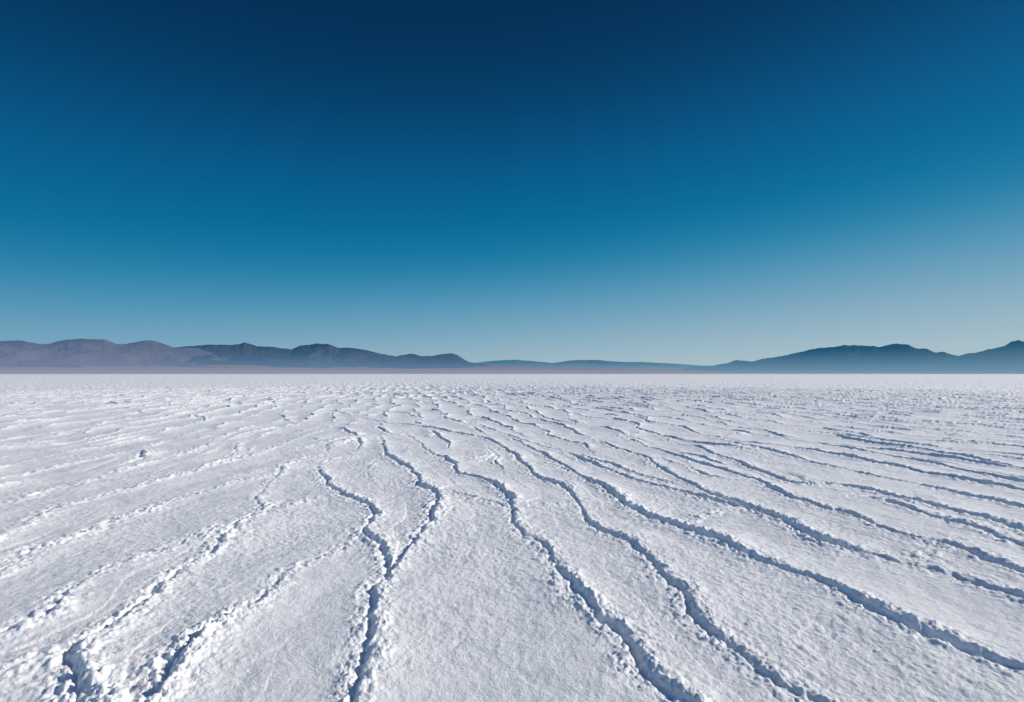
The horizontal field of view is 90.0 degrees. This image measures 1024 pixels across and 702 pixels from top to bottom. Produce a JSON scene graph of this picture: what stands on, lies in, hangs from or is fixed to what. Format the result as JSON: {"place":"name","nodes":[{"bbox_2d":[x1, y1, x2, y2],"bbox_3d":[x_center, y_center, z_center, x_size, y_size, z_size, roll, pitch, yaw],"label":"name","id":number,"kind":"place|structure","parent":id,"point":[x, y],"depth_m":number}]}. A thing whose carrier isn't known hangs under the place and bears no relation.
{"place":"outdoors","nodes":[
{"label":"outdoors","id":0,"kind":"place"},
{"bbox_2d":[0,338,234,367],"bbox_3d":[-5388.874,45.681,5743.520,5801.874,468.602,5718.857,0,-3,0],"label":"mountain range","id":1,"kind":"structure","parent":0,"point":[80,352],"depth_m":5898.61},
{"bbox_2d":[177,342,488,368],"bbox_3d":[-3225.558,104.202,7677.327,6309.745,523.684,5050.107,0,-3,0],"label":"mountain range","id":2,"kind":"structure","parent":0,"point":[316,355],"depth_m":7765.32},
{"bbox_2d":[0,374,1023,701],"bbox_3d":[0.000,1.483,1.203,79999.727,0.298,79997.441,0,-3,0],"label":"salt flat ground","id":3,"kind":"structure","parent":0,"point":[510,536],"depth_m":4.56},
{"bbox_2d":[0,365,1023,373],"bbox_3d":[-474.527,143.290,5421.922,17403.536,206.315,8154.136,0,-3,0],"label":"desert plain","id":4,"kind":"structure","parent":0,"point":[245,369],"depth_m":5556.94},
{"bbox_2d":[0,0,1023,365],"label":"sky","id":5,"kind":"structure","parent":0,"point":[689,182]},
{"bbox_2d":[478,360,707,369],"bbox_3d":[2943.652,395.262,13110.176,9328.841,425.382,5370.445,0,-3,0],"label":"distant hills","id":6,"kind":"structure","parent":0,"point":[602,364],"depth_m":13915.79},
{"bbox_2d":[681,343,957,372],"bbox_3d":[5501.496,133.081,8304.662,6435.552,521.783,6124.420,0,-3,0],"label":"mountain range","id":7,"kind":"structure","parent":0,"point":[851,359],"depth_m":8211.29},
{"bbox_2d":[870,340,1023,372],"bbox_3d":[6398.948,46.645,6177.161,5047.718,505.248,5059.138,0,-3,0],"label":"mountain range","id":8,"kind":"structure","parent":0,"point":[1008,358],"depth_m":6504.77}
]}

